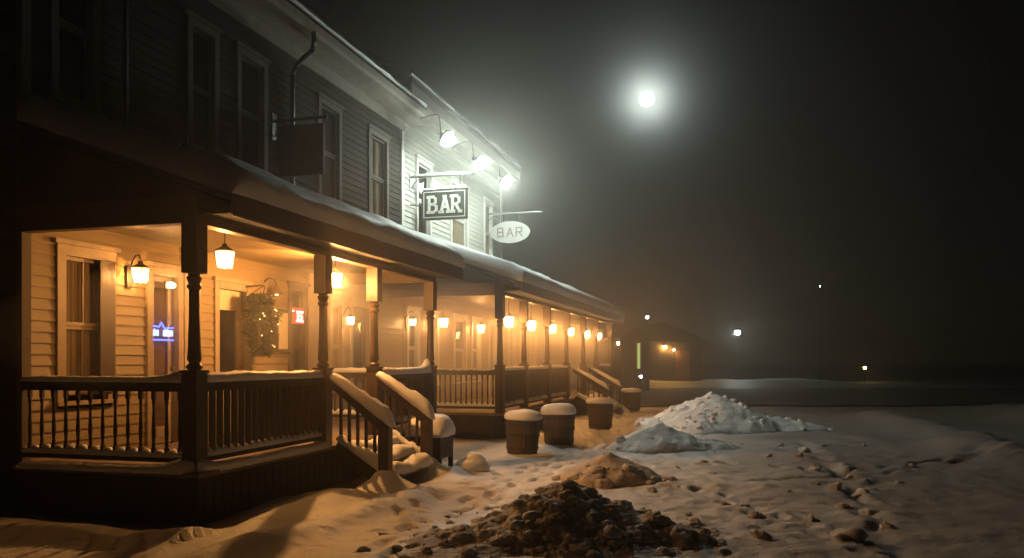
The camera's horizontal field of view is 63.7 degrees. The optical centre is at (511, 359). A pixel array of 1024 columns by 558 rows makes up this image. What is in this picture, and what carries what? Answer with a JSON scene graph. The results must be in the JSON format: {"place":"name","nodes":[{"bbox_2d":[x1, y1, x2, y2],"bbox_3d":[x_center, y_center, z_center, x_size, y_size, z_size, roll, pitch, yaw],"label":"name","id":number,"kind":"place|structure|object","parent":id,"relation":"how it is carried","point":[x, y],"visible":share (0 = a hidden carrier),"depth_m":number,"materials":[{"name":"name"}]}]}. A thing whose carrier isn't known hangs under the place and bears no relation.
{"place":"outdoors","nodes":[
{"label":"outdoors","id":0,"kind":"place"},
{"bbox_2d":[0,364,1023,557],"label":"ground","id":1,"kind":"structure","parent":0,"point":[959,493],"depth_m":9.97,"materials":[{"name":"white snow"}]},
{"bbox_2d":[0,0,432,510],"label":"clapboard house","id":2,"kind":"structure","parent":1,"relation":"on","point":[227,77],"depth_m":10.80,"materials":[{"name":"grey wood"}]},
{"bbox_2d":[47,0,104,116],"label":"window","id":3,"kind":"structure","parent":2,"relation":"in","point":[91,36],"depth_m":9.46,"materials":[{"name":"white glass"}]},
{"bbox_2d":[52,237,120,405],"bbox_3d":[-4.880,-0.410,9.397,0.193,1.829,0.964,0,0,16],"label":"window","id":4,"kind":"structure","parent":2,"relation":"in","point":[77,263],"depth_m":9.37,"materials":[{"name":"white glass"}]},
{"bbox_2d":[126,254,150,287],"bbox_3d":[-4.528,-1.079,9.988,0.281,0.398,0.222,0,0,16],"label":"wall lamp","id":5,"kind":"object","parent":2,"relation":"attached to","point":[139,265],"visible":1,"depth_m":9.98,"materials":[{"name":"glass"}]},
{"bbox_2d":[153,322,173,341],"bbox_3d":[-4.510,-0.359,10.629,0.030,0.256,0.411,0,0,16],"label":"neon sign","id":6,"kind":"object","parent":2,"relation":"attached to","point":[169,333],"visible":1,"depth_m":10.67,"materials":[{"name":"blue glass"}]},
{"bbox_2d":[143,260,183,445],"bbox_3d":[-4.521,-0.080,10.671,0.165,2.320,0.767,0,0,16],"label":"door","id":7,"kind":"structure","parent":2,"relation":"in","point":[166,306],"depth_m":10.73,"materials":[{"name":"white glass"}]},
{"bbox_2d":[164,281,175,289],"bbox_3d":[-4.422,-0.967,10.687,0.076,0.100,0.160,0,0,16],"label":"door light","id":8,"kind":"object","parent":2,"relation":"attached to","point":[169,285],"visible":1,"depth_m":10.65,"materials":[{"name":"glass"}]},
{"bbox_2d":[183,9,222,152],"bbox_3d":[-4.300,-3.775,11.421,0.145,1.850,0.782,0,0,16],"label":"window","id":9,"kind":"structure","parent":2,"relation":"in","point":[195,23],"depth_m":11.62,"materials":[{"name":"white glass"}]},
{"bbox_2d":[211,276,252,433],"bbox_3d":[-4.129,-0.050,12.069,0.165,2.260,0.919,0,0,16],"label":"door","id":10,"kind":"structure","parent":2,"relation":"in","point":[227,291],"depth_m":12.17,"materials":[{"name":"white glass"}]},
{"bbox_2d":[233,40,271,170],"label":"window","id":11,"kind":"structure","parent":2,"relation":"in","point":[244,53],"depth_m":12.75,"materials":[{"name":"white wood"}]},
{"bbox_2d":[240,284,283,357],"bbox_3d":[-3.700,-0.585,12.198,0.623,1.134,0.726,0,0,-11],"label":"hanging greenery","id":12,"kind":"object","parent":2,"relation":"attached to","point":[261,305],"visible":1,"depth_m":12.08,"materials":[{"name":"plant"}]},
{"bbox_2d":[264,277,282,294],"bbox_3d":[-3.732,-1.148,12.909,0.308,0.285,0.200,0,0,16],"label":"bell lamp","id":13,"kind":"object","parent":2,"relation":"attached to","point":[276,290],"visible":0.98,"depth_m":12.86,"materials":[{"name":"brown metal"}]},
{"bbox_2d":[274,309,290,351],"bbox_3d":[-3.711,-0.467,13.336,0.062,0.687,0.418,0,0,16],"label":"notice board","id":14,"kind":"object","parent":2,"relation":"attached to","point":[283,342],"visible":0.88,"depth_m":13.36,"materials":[{"name":"paper"}]},
{"bbox_2d":[293,308,302,323],"bbox_3d":[-3.615,-0.739,13.836,0.037,0.260,0.398,0,0,16],"label":"neon sign","id":15,"kind":"object","parent":2,"relation":"attached to","point":[297,315],"visible":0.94,"depth_m":13.85,"materials":[{"name":"red glass"}]},
{"bbox_2d":[286,280,310,371],"bbox_3d":[-3.618,-0.260,13.847,0.145,2.080,0.692,0,0,16],"label":"door","id":16,"kind":"structure","parent":2,"relation":"in","point":[300,288],"depth_m":14.02,"materials":[{"name":"white wood"}]},
{"bbox_2d":[271,113,327,177],"bbox_3d":[-3.351,-3.414,13.017,0.968,1.020,0.120,0,0,16],"label":"dark sign","id":17,"kind":"object","parent":2,"relation":"attached to","point":[301,150],"visible":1,"depth_m":12.98,"materials":[{"name":"wood"}]},
{"bbox_2d":[316,92,344,200],"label":"window","id":18,"kind":"structure","parent":2,"relation":"in","point":[324,102],"depth_m":15.21,"materials":[{"name":"white wood"}]},
{"bbox_2d":[328,296,346,393],"bbox_3d":[-3.257,-0.262,15.160,0.193,1.775,0.655,0,0,16],"label":"window","id":19,"kind":"structure","parent":2,"relation":"in","point":[336,338],"depth_m":15.31,"materials":[{"name":"white glass"}]},
{"bbox_2d":[341,307,354,327],"bbox_3d":[-3.045,-0.784,15.322,0.249,0.398,0.158,0,0,16],"label":"wall lamp","id":20,"kind":"object","parent":2,"relation":"attached to","point":[350,318],"visible":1,"depth_m":15.30,"materials":[{"name":"glass"}]},
{"bbox_2d":[348,298,370,410],"bbox_3d":[-2.990,-0.050,16.117,0.165,2.260,0.985,0,0,16],"label":"door","id":21,"kind":"structure","parent":2,"relation":"in","point":[360,308],"depth_m":16.36,"materials":[{"name":"white glass"}]},
{"bbox_2d":[366,123,390,218],"bbox_3d":[-2.759,-3.752,16.899,0.193,1.895,1.058,0,0,16],"label":"window","id":22,"kind":"structure","parent":2,"relation":"in","point":[380,176],"depth_m":17.08,"materials":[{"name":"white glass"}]},
{"bbox_2d":[12,96,464,526],"bbox_3d":[-2.943,-0.596,11.297,2.624,4.391,6.785,0,0,16],"label":"front porch","id":23,"kind":"object","parent":1,"relation":"on","point":[203,470],"visible":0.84,"depth_m":8.39,"materials":[{"name":"brown wood"}]},
{"bbox_2d":[214,233,235,268],"bbox_3d":[-3.181,-1.248,9.128,0.214,0.480,0.214,0,0,35],"label":"hanging lantern","id":24,"kind":"object","parent":23,"relation":"hanging from","point":[224,248],"visible":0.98,"depth_m":9.10,"materials":[{"name":"glass"}]},
{"bbox_2d":[332,260,342,287],"bbox_3d":[-2.488,-1.255,11.594,0.214,0.480,0.214,0,0,35],"label":"hanging lantern","id":25,"kind":"object","parent":23,"relation":"hanging from","point":[335,271],"visible":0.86,"depth_m":11.58,"materials":[{"name":"glass"}]},
{"bbox_2d":[353,545,370,552],"bbox_3d":[-1.263,1.615,6.870,0.150,0.118,0.166,-10,7,25],"label":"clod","id":26,"kind":"object","parent":1,"relation":"on","point":[361,548],"visible":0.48,"depth_m":6.87,"materials":[{"name":"brown soil"}]},
{"bbox_2d":[329,371,447,493],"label":"porch steps","id":27,"kind":"structure","parent":1,"relation":"on","point":[388,458],"depth_m":10.40,"materials":[{"name":"brown wood"}]},
{"bbox_2d":[392,545,402,551],"bbox_3d":[-0.967,1.591,6.925,0.106,0.068,0.086,9,-3,-20],"label":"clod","id":28,"kind":"object","parent":1,"relation":"on","point":[395,548],"visible":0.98,"depth_m":6.90,"materials":[{"name":"brown soil"}]},
{"bbox_2d":[405,413,455,465],"bbox_3d":[-1.208,1.201,12.227,0.657,0.798,0.654,0,0,16],"label":"wooden chest","id":29,"kind":"object","parent":1,"relation":"on","point":[444,428],"visible":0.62,"depth_m":11.99,"materials":[{"name":"brown wood"}]},
{"bbox_2d":[356,45,540,401],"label":"white house","id":30,"kind":"structure","parent":1,"relation":"on","point":[459,342],"depth_m":21.41,"materials":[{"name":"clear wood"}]},
{"bbox_2d":[405,311,415,328],"bbox_3d":[-2.231,-0.884,18.217,0.249,0.398,0.158,0,0,16],"label":"wall lamp","id":31,"kind":"object","parent":30,"relation":"attached to","point":[412,321],"visible":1,"depth_m":18.20,"materials":[{"name":"glass"}]},
{"bbox_2d":[405,306,421,367],"bbox_3d":[-2.261,-0.287,18.665,0.194,1.825,0.848,0,0,16],"label":"window","id":32,"kind":"structure","parent":30,"relation":"in","point":[413,332],"depth_m":18.90,"materials":[{"name":"white glass"}]},
{"bbox_2d":[415,154,433,235],"bbox_3d":[-2.061,-3.727,19.291,0.164,1.945,1.050,0,0,16],"label":"window","id":33,"kind":"structure","parent":30,"relation":"in","point":[421,162],"depth_m":19.19,"materials":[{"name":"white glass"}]},
{"bbox_2d":[433,310,440,385],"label":"window","id":34,"kind":"structure","parent":30,"relation":"in","point":[435,331],"depth_m":20.13,"materials":[{"name":"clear glass"}]},
{"bbox_2d":[420,114,454,145],"bbox_3d":[-1.618,-4.960,17.816,0.790,0.724,0.380,0,0,16],"label":"floodlight","id":35,"kind":"object","parent":30,"relation":"attached to","point":[446,138],"visible":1,"depth_m":17.66,"materials":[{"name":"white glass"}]},
{"bbox_2d":[409,171,472,220],"bbox_3d":[-1.578,-3.667,18.327,1.510,1.110,0.120,0,0,16],"label":"bar sign","id":36,"kind":"object","parent":30,"relation":"attached to","point":[446,203],"visible":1,"depth_m":18.27,"materials":[{"name":"wood"}]},
{"bbox_2d":[436,312,447,328],"bbox_3d":[-1.687,-0.959,20.063,0.295,0.398,0.251,0,0,16],"label":"wall lamp","id":37,"kind":"object","parent":30,"relation":"attached to","point":[442,320],"visible":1,"depth_m":20.01,"materials":[{"name":"glass"}]},
{"bbox_2d":[450,176,469,247],"bbox_3d":[-1.396,-3.727,21.712,0.204,1.945,1.492,0,0,16],"label":"window","id":38,"kind":"structure","parent":30,"relation":"in","point":[459,228],"depth_m":21.97,"materials":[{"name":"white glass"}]},
{"bbox_2d":[453,313,468,383],"bbox_3d":[-1.386,-0.287,21.765,0.193,1.825,1.117,0,0,16],"label":"window","id":39,"kind":"structure","parent":30,"relation":"in","point":[459,320],"depth_m":22.03,"materials":[{"name":"clear glass"}]},
{"bbox_2d":[455,140,485,169],"bbox_3d":[-1.011,-4.960,19.976,0.790,0.724,0.380,0,0,16],"label":"floodlight","id":40,"kind":"object","parent":30,"relation":"attached to","point":[479,162],"visible":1,"depth_m":19.82,"materials":[{"name":"metal"}]},
{"bbox_2d":[470,316,482,382],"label":"window","id":41,"kind":"structure","parent":30,"relation":"in","point":[474,319],"depth_m":23.35,"materials":[{"name":"white glass"}]},
{"bbox_2d":[475,320,484,333],"bbox_3d":[-0.883,-0.919,22.924,0.295,0.398,0.251,0,0,16],"label":"wall lamp","id":42,"kind":"object","parent":30,"relation":"attached to","point":[480,327],"visible":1,"depth_m":22.86,"materials":[{"name":"glass"}]},
{"bbox_2d":[483,196,494,255],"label":"window","id":43,"kind":"structure","parent":30,"relation":"in","point":[488,204],"depth_m":24.39,"materials":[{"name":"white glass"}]},
{"bbox_2d":[488,320,496,396],"bbox_3d":[-0.614,-0.050,24.565,0.165,2.260,0.809,0,0,16],"label":"door","id":44,"kind":"structure","parent":30,"relation":"in","point":[492,326],"depth_m":24.73,"materials":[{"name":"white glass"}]},
{"bbox_2d":[486,162,510,187],"bbox_3d":[-0.407,-4.960,22.123,0.790,0.724,0.380,0,0,16],"label":"floodlight","id":45,"kind":"object","parent":30,"relation":"attached to","point":[505,181],"visible":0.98,"depth_m":21.97,"materials":[{"name":"metal"}]},
{"bbox_2d":[508,323,517,366],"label":"window","id":46,"kind":"structure","parent":30,"relation":"in","point":[512,331],"depth_m":26.97,"materials":[{"name":"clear glass"}]},
{"bbox_2d":[487,210,541,242],"bbox_3d":[0.072,-3.885,23.913,1.658,1.000,0.120,0,0,16],"label":"oval sign","id":47,"kind":"object","parent":30,"relation":"attached to","point":[510,232],"visible":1,"depth_m":23.92,"materials":[{"name":"metal"}]},
{"bbox_2d":[519,324,526,363],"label":"window","id":48,"kind":"structure","parent":30,"relation":"in","point":[520,329],"depth_m":27.57,"materials":[{"name":"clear glass"}]},
{"bbox_2d":[530,326,537,365],"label":"window","id":49,"kind":"structure","parent":30,"relation":"in","point":[533,333],"depth_m":29.67,"materials":[{"name":"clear glass"}]},
{"bbox_2d":[455,451,489,471],"bbox_3d":[-0.582,1.569,12.083,0.501,0.461,0.443,0,0,-26],"label":"snow covered stone","id":50,"kind":"object","parent":1,"relation":"on","point":[472,461],"visible":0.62,"depth_m":11.95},
{"bbox_2d":[389,229,624,438],"bbox_3d":[0.819,-0.658,24.017,2.980,4.516,14.751,0,0,16],"label":"long porch","id":51,"kind":"object","parent":1,"relation":"on","point":[524,384],"visible":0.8,"depth_m":17.91,"materials":[{"name":"brown wood"}]},
{"bbox_2d":[504,312,513,326],"bbox_3d":[-0.071,-1.117,18.340,0.248,0.786,0.248,0,0,35],"label":"hanging lantern","id":52,"kind":"object","parent":51,"relation":"hanging from","point":[509,320],"visible":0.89,"depth_m":18.27,"materials":[{"name":"glass"}]},
{"bbox_2d":[527,317,535,329],"bbox_3d":[0.472,-1.117,20.273,0.248,0.786,0.248,0,0,-4],"label":"hanging lantern","id":53,"kind":"object","parent":51,"relation":"hanging from","point":[531,324],"visible":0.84,"depth_m":20.20,"materials":[{"name":"glass"}]},
{"bbox_2d":[549,321,555,332],"bbox_3d":[1.091,-1.117,22.473,0.248,0.786,0.248,0,0,35],"label":"hanging lantern","id":54,"kind":"object","parent":51,"relation":"hanging from","point":[552,328],"visible":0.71,"depth_m":22.40,"materials":[{"name":"glass"}]},
{"bbox_2d":[568,314,573,335],"bbox_3d":[1.762,-1.117,24.859,0.248,0.786,0.248,0,0,-4],"label":"hanging lantern","id":55,"kind":"object","parent":51,"relation":"hanging from","point":[571,332],"visible":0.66,"depth_m":24.79,"materials":[{"name":"glass"}]},
{"bbox_2d":[585,319,589,337],"bbox_3d":[2.473,-1.117,27.387,0.248,0.786,0.248,0,0,-4],"label":"hanging lantern","id":56,"kind":"object","parent":51,"relation":"hanging from","point":[587,333],"visible":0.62,"depth_m":27.32,"materials":[{"name":"glass"}]},
{"bbox_2d":[504,409,542,454],"bbox_3d":[0.192,1.232,14.239,0.668,0.756,0.670,1,2,0],"label":"half barrel","id":57,"kind":"object","parent":1,"relation":"on","point":[522,434],"visible":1,"depth_m":13.99,"materials":[{"name":"brown wood"}]},
{"bbox_2d":[540,403,575,445],"bbox_3d":[0.885,1.214,15.552,0.672,0.792,0.683,-2,-2,27],"label":"half barrel","id":58,"kind":"object","parent":1,"relation":"on","point":[558,419],"visible":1,"depth_m":15.30,"materials":[{"name":"wood"}]},
{"bbox_2d":[396,479,730,557],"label":"pile of dirt clods","id":59,"kind":"object","parent":1,"relation":"on","point":[567,518],"visible":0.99,"depth_m":6.99,"materials":[{"name":"dirt"},{"name":"rock"}]},
{"bbox_2d":[586,397,614,428],"bbox_3d":[2.063,1.240,19.234,0.672,0.741,0.663,2,-2,-36],"label":"half barrel","id":60,"kind":"object","parent":1,"relation":"on","point":[600,412],"visible":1,"depth_m":18.99,"materials":[{"name":"wood"}]},
{"bbox_2d":[572,366,632,418],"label":"porch steps","id":61,"kind":"structure","parent":1,"relation":"on","point":[599,385],"depth_m":23.44,"materials":[{"name":"brown wood"}]},
{"bbox_2d":[602,547,613,551],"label":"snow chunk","id":62,"kind":"object","parent":1,"relation":"on","point":[609,549],"visible":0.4,"depth_m":6.71,"materials":[{"name":"brown soil"}]},
{"bbox_2d":[551,452,679,488],"bbox_3d":[1.328,1.481,11.031,1.605,0.478,1.307,0,0,0],"label":"snow pile","id":63,"kind":"object","parent":1,"relation":"on","point":[608,470],"visible":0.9,"depth_m":10.72,"materials":[{"name":"white snow"}]},
{"bbox_2d":[600,328,653,390],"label":"shed","id":64,"kind":"structure","parent":1,"relation":"on","point":[630,356],"depth_m":42.00,"materials":[{"name":"brown wood"}]},
{"bbox_2d":[636,342,640,369],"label":"window","id":65,"kind":"structure","parent":64,"relation":"in","point":[638,345],"depth_m":41.98,"materials":[{"name":"yellow glass"}]},
{"bbox_2d":[621,388,641,411],"bbox_3d":[3.768,1.246,26.018,0.653,0.728,0.670,-1,2,-9],"label":"half barrel","id":66,"kind":"object","parent":1,"relation":"on","point":[631,398],"visible":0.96,"depth_m":25.77,"materials":[{"name":"wood"}]},
{"bbox_2d":[639,374,642,392],"bbox_3d":[6.252,1.169,40.000,0.240,0.962,0.240,0,0,0],"label":"street lamp","id":67,"kind":"object","parent":1,"relation":"on","point":[640,376],"visible":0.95,"depth_m":39.96,"materials":[{"name":"black plastic"}]},
{"bbox_2d":[591,322,710,380],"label":"house","id":68,"kind":"structure","parent":1,"relation":"on","point":[683,361],"depth_m":50.62,"materials":[{"name":"brown wood"}]},
{"bbox_2d":[650,352,657,370],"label":"window","id":69,"kind":"structure","parent":68,"relation":"in","point":[653,355],"depth_m":50.44,"materials":[{"name":"brown glass"}]},
{"bbox_2d":[676,351,689,380],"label":"door","id":70,"kind":"structure","parent":68,"relation":"in","point":[682,357],"depth_m":50.68,"materials":[{"name":"brown wood"}]},
{"bbox_2d":[646,486,656,492],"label":"snow chunk","id":71,"kind":"object","parent":1,"relation":"on","point":[651,489],"visible":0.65,"depth_m":10.13,"materials":[{"name":"white snow"}]},
{"bbox_2d":[663,476,677,480],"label":"snow chunk","id":72,"kind":"object","parent":1,"relation":"on","point":[671,478],"visible":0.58,"depth_m":10.92,"materials":[{"name":"white snow"}]},
{"bbox_2d":[601,423,740,453],"bbox_3d":[2.891,1.429,14.927,2.577,0.582,1.640,0,0,0],"label":"snow pile","id":73,"kind":"object","parent":1,"relation":"on","point":[657,438],"visible":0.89,"depth_m":14.47,"materials":[{"name":"white snow"}]},
{"bbox_2d":[687,517,704,525],"bbox_3d":[1.796,1.599,8.050,0.186,0.126,0.203,0,0,-32],"label":"snow chunk","id":74,"kind":"object","parent":1,"relation":"on","point":[696,520],"visible":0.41,"depth_m":8.00,"materials":[{"name":"white snow"}]},
{"bbox_2d":[709,527,719,531],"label":"snow chunk","id":75,"kind":"object","parent":1,"relation":"on","point":[713,529],"visible":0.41,"depth_m":7.56,"materials":[{"name":"white snow"}]},
{"bbox_2d":[609,391,834,434],"bbox_3d":[4.753,1.227,19.177,5.253,0.986,4.282,0,0,0],"label":"snow pile","id":76,"kind":"object","parent":1,"relation":"on","point":[711,412],"visible":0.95,"depth_m":18.28,"materials":[{"name":"white snow"}]},
{"bbox_2d":[717,501,730,504],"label":"snow chunk","id":77,"kind":"object","parent":1,"relation":"on","point":[723,502],"visible":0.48,"depth_m":9.39,"materials":[{"name":"white snow"}]},
{"bbox_2d":[734,328,740,379],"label":"street lamp","id":78,"kind":"object","parent":1,"relation":"on","point":[737,331],"visible":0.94,"depth_m":54.98,"materials":[{"name":"black metal"}]},
{"bbox_2d":[747,511,765,518],"bbox_3d":[2.515,1.636,8.456,0.165,0.145,0.171,0,0,-10],"label":"snow chunk","id":79,"kind":"object","parent":1,"relation":"on","point":[755,515],"visible":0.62,"depth_m":8.42,"materials":[{"name":"white snow"}]},
{"bbox_2d":[749,529,772,539],"bbox_3d":[2.171,1.554,7.225,0.130,0.129,0.232,-2,-1,-33],"label":"snow chunk","id":80,"kind":"object","parent":1,"relation":"on","point":[761,534],"visible":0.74,"depth_m":7.20,"materials":[{"name":"white snow"}]},
{"bbox_2d":[798,446,810,452],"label":"snow chunk","id":81,"kind":"object","parent":1,"relation":"on","point":[804,449],"visible":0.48,"depth_m":14.12,"materials":[{"name":"white snow"}]},
{"bbox_2d":[804,514,820,521],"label":"snow chunk","id":82,"kind":"object","parent":1,"relation":"on","point":[810,518],"visible":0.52,"depth_m":8.14,"materials":[{"name":"white snow"}]},
{"bbox_2d":[809,465,820,471],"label":"snow chunk","id":83,"kind":"object","parent":1,"relation":"on","point":[814,468],"visible":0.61,"depth_m":11.92,"materials":[{"name":"white snow"}]},
{"bbox_2d":[828,481,841,490],"bbox_3d":[4.003,1.577,10.185,0.162,0.148,0.163,0,0,-27],"label":"snow chunk","id":84,"kind":"object","parent":1,"relation":"on","point":[837,485],"visible":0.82,"depth_m":10.14,"materials":[{"name":"white snow"}]},
{"bbox_2d":[834,503,849,507],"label":"snow chunk","id":85,"kind":"object","parent":1,"relation":"on","point":[842,505],"visible":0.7,"depth_m":9.02,"materials":[{"name":"white snow"}]},
{"bbox_2d":[830,528,868,545],"bbox_3d":[2.930,1.556,7.170,0.322,0.219,0.296,0,0,29],"label":"snow chunk","id":86,"kind":"object","parent":1,"relation":"on","point":[858,535],"visible":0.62,"depth_m":7.08,"materials":[{"name":"white snow"}]},
{"bbox_2d":[850,488,869,497],"bbox_3d":[4.234,1.623,9.982,0.231,0.152,0.262,3,-13,-20],"label":"snow chunk","id":87,"kind":"object","parent":1,"relation":"on","point":[858,492],"visible":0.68,"depth_m":9.95,"materials":[{"name":"white snow"}]},
{"bbox_2d":[858,507,879,516],"bbox_3d":[3.797,1.639,8.688,0.286,0.150,0.253,19,7,33],"label":"snow chunk","id":88,"kind":"object","parent":1,"relation":"on","point":[867,512],"visible":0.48,"depth_m":8.66,"materials":[{"name":"white snow"}]},
{"bbox_2d":[878,521,893,530],"bbox_3d":[3.551,1.591,7.789,0.182,0.128,0.202,13,0,-19],"label":"snow chunk","id":89,"kind":"object","parent":1,"relation":"on","point":[884,525],"visible":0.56,"depth_m":7.74,"materials":[{"name":"white snow"}]},
{"bbox_2d":[300,0,1023,364],"label":"sky","id":90,"kind":"structure","parent":0,"point":[870,153],"materials":[{"name":"black"}]},
{"bbox_2d":[639,91,653,106],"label":"moon","id":91,"kind":"object","parent":90,"relation":"in","point":[646,98],"visible":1,"depth_m":13912.84,"materials":[{"name":"white"}]},
{"bbox_2d":[572,388,1023,405],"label":"road","id":92,"kind":"structure","parent":0,"point":[832,396],"depth_m":36.84,"materials":[{"name":"grey asphalt"}]}
]}

